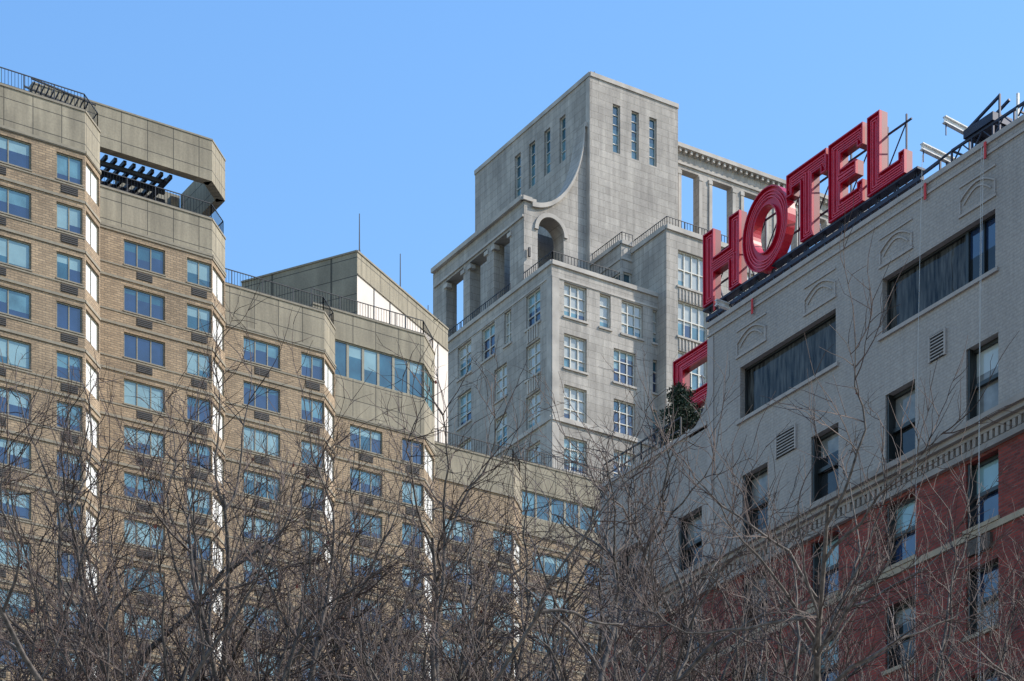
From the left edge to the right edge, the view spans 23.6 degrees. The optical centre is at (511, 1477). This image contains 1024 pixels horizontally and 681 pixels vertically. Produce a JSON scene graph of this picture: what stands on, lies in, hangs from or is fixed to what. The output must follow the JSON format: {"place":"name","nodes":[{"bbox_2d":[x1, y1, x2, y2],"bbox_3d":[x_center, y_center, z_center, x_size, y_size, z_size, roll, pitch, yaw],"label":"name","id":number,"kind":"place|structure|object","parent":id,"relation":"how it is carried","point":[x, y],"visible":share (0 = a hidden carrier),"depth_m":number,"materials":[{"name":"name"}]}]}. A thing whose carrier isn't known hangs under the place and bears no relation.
{"place":"outdoors","nodes":[
{"label":"outdoors","id":0,"kind":"place"},
{"bbox_2d":[0,511,426,680],"bbox_3d":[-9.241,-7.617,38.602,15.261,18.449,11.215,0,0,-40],"label":"bare tree","id":1,"kind":"object","parent":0,"point":[229,620],"visible":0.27,"depth_m":39.23,"materials":[{"name":"brown plant"}]},
{"bbox_2d":[0,338,446,680],"bbox_3d":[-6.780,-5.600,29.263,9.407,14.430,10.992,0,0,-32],"label":"bare tree","id":2,"kind":"object","parent":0,"point":[60,525],"visible":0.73,"depth_m":27.47,"materials":[{"name":"brown plant"}]},
{"bbox_2d":[0,454,592,680],"bbox_3d":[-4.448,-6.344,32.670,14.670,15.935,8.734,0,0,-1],"label":"bare tree","id":3,"kind":"object","parent":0,"point":[100,566],"visible":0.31,"depth_m":34.38,"materials":[{"name":"brown plant"}]},
{"bbox_2d":[0,83,601,680],"bbox_3d":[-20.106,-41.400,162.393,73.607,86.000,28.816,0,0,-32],"label":"walls","id":4,"kind":"structure","parent":0,"point":[200,161],"depth_m":154.10,"materials":[{"name":"beige brick"}]},
{"bbox_2d":[0,137,599,680],"bbox_3d":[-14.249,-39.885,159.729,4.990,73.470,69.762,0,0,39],"label":"glass","id":5,"kind":"object","parent":4,"relation":"attached to","point":[20,251],"visible":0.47,"depth_m":152.91,"materials":[{"name":"blue glass"}]},
{"bbox_2d":[0,81,602,680],"bbox_3d":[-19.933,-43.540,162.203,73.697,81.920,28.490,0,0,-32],"label":"trim and frames","id":6,"kind":"structure","parent":4,"relation":"attached to","point":[146,323],"depth_m":153.15,"materials":[{"name":"concrete"}]},
{"bbox_2d":[0,67,610,481],"bbox_3d":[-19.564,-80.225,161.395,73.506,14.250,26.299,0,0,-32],"label":"railings and pergola","id":7,"kind":"object","parent":4,"relation":"on","point":[136,183],"visible":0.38,"depth_m":154.12,"materials":[{"name":"black metal"}]},
{"bbox_2d":[0,433,613,680],"bbox_3d":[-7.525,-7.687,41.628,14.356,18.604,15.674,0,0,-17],"label":"bare tree","id":8,"kind":"object","parent":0,"point":[377,657],"visible":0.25,"depth_m":38.18,"materials":[{"name":"brown plant"}]},
{"bbox_2d":[0,275,681,680],"bbox_3d":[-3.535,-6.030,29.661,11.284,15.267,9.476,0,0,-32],"label":"bare tree","id":9,"kind":"object","parent":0,"point":[276,537],"visible":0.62,"depth_m":28.72,"materials":[{"name":"brown plant"}]},
{"bbox_2d":[2,404,681,680],"bbox_3d":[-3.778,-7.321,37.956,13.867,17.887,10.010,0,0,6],"label":"bare tree","id":10,"kind":"object","parent":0,"point":[397,550],"visible":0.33,"depth_m":37.23,"materials":[{"name":"brown plant"}]},
{"bbox_2d":[0,349,712,680],"bbox_3d":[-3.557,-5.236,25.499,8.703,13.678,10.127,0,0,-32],"label":"bare tree","id":11,"kind":"object","parent":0,"point":[32,672],"visible":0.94,"depth_m":26.88,"materials":[{"name":"brown plant"}]},
{"bbox_2d":[38,488,840,680],"bbox_3d":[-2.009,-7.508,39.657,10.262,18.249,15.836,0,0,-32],"label":"bare tree","id":12,"kind":"object","parent":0,"point":[385,612],"visible":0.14,"depth_m":40.01,"materials":[{"name":"brown plant"}]},
{"bbox_2d":[0,333,904,680],"bbox_3d":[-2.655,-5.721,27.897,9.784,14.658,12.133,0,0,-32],"label":"bare tree","id":13,"kind":"object","parent":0,"point":[614,649],"visible":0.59,"depth_m":27.38,"materials":[{"name":"brown plant"}]},
{"bbox_2d":[0,0,1023,329],"label":"sky","id":14,"kind":"structure","parent":0,"point":[321,114],"materials":[{"name":"blue"}]},
{"bbox_2d":[207,373,857,680],"bbox_3d":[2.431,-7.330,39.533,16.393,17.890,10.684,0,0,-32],"label":"bare tree","id":15,"kind":"object","parent":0,"point":[631,531],"visible":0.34,"depth_m":36.49,"materials":[{"name":"brown plant"}]},
{"bbox_2d":[172,423,907,680],"bbox_3d":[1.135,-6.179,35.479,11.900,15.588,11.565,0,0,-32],"label":"bare tree","id":16,"kind":"object","parent":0,"point":[419,595],"visible":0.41,"depth_m":33.43,"materials":[{"name":"brown plant"}]},
{"bbox_2d":[174,350,911,680],"bbox_3d":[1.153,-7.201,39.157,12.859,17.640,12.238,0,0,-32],"label":"bare tree","id":17,"kind":"object","parent":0,"point":[660,506],"visible":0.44,"depth_m":35.10,"materials":[{"name":"brown plant"}]},
{"bbox_2d":[431,71,864,479],"bbox_3d":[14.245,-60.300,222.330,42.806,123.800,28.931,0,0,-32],"label":"limestone tower","id":18,"kind":"structure","parent":0,"point":[575,256],"depth_m":209.79,"materials":[{"name":"grey stone"}]},
{"bbox_2d":[279,322,1020,680],"bbox_3d":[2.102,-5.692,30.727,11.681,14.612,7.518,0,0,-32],"label":"bare tree","id":19,"kind":"object","parent":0,"point":[605,660],"visible":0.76,"depth_m":29.07,"materials":[{"name":"brown plant"}]},
{"bbox_2d":[335,466,1023,680],"bbox_3d":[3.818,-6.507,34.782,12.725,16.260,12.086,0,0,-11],"label":"bare tree","id":20,"kind":"object","parent":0,"point":[903,663],"visible":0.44,"depth_m":34.64,"materials":[{"name":"brown plant"}]},
{"bbox_2d":[492,198,1023,680],"bbox_3d":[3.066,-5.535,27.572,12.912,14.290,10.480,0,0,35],"label":"bare tree","id":21,"kind":"object","parent":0,"point":[820,640],"visible":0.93,"depth_m":24.24,"materials":[{"name":"brown plant"}]},
{"bbox_2d":[591,483,1023,680],"bbox_3d":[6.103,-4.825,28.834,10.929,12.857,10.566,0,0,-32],"label":"bare tree","id":22,"kind":"object","parent":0,"point":[745,669],"visible":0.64,"depth_m":27.48,"materials":[{"name":"brown plant"}]},
{"bbox_2d":[709,515,1023,680],"bbox_3d":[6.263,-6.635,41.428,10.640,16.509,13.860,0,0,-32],"label":"bare tree","id":23,"kind":"object","parent":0,"point":[995,659],"visible":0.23,"depth_m":39.10,"materials":[{"name":"brown plant"}]},
{"bbox_2d":[836,513,1023,680],"bbox_3d":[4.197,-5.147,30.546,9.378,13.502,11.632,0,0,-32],"label":"bare tree","id":24,"kind":"object","parent":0,"point":[1001,671],"visible":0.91,"depth_m":27.30,"materials":[{"name":"brown plant"}]},
{"bbox_3d":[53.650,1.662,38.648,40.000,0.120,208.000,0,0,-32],"label":"pavement","id":25,"kind":"structure","parent":0,"visible":0},
{"bbox_2d":[592,114,1023,680],"bbox_3d":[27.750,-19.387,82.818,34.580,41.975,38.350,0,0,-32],"label":"brick hotel","id":26,"kind":"structure","parent":25,"relation":"on","point":[764,345],"depth_m":76.63,"materials":[{"name":"grey brick"}]},
{"bbox_2d":[654,380,701,445],"bbox_3d":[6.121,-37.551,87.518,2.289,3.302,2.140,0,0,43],"label":"potted conifer","id":27,"kind":"object","parent":26,"relation":"on","point":[681,402],"visible":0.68,"depth_m":87.21,"materials":[{"name":"plant"}]},
{"bbox_2d":[673,340,706,427],"bbox_3d":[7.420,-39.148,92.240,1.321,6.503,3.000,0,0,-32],"label":"red letter sign","id":28,"kind":"object","parent":26,"relation":"on","point":[685,365],"visible":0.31,"depth_m":92.16,"materials":[{"name":"metal"}]},
{"bbox_2d":[715,298,730,315],"bbox_3d":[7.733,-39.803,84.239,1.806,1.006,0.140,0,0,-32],"label":"roof davit","id":29,"kind":"object","parent":26,"relation":"attached to","point":[722,304],"visible":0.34,"depth_m":83.87,"materials":[{"name":"white paint"}]},
{"bbox_2d":[703,109,941,322],"bbox_3d":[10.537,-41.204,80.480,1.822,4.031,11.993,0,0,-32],"label":"hotel sign","id":30,"kind":"object","parent":26,"relation":"attached to","point":[739,253],"visible":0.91,"depth_m":80.30,"materials":[{"name":"red metal"}]},
{"bbox_2d":[713,141,985,680],"bbox_3d":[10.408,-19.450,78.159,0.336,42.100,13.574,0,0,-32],"label":"facade ropes","id":31,"kind":"object","parent":26,"relation":"attached to","point":[984,152],"visible":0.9,"depth_m":72.49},
{"bbox_2d":[920,142,954,164],"bbox_3d":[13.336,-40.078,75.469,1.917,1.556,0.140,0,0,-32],"label":"roof davit","id":32,"kind":"object","parent":26,"relation":"on","point":[932,151],"visible":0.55,"depth_m":75.20,"materials":[{"name":"white paint"}]},
{"bbox_2d":[942,115,970,148],"bbox_3d":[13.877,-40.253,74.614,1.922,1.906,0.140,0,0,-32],"label":"roof davit","id":33,"kind":"object","parent":26,"relation":"on","point":[955,125],"visible":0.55,"depth_m":74.29,"materials":[{"name":"white paint"}]},
{"bbox_2d":[915,93,1023,177],"bbox_3d":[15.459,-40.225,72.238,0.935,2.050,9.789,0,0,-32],"label":"roof rigging truss","id":34,"kind":"object","parent":26,"relation":"on","point":[978,130],"visible":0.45,"depth_m":73.47,"materials":[{"name":"metal"}]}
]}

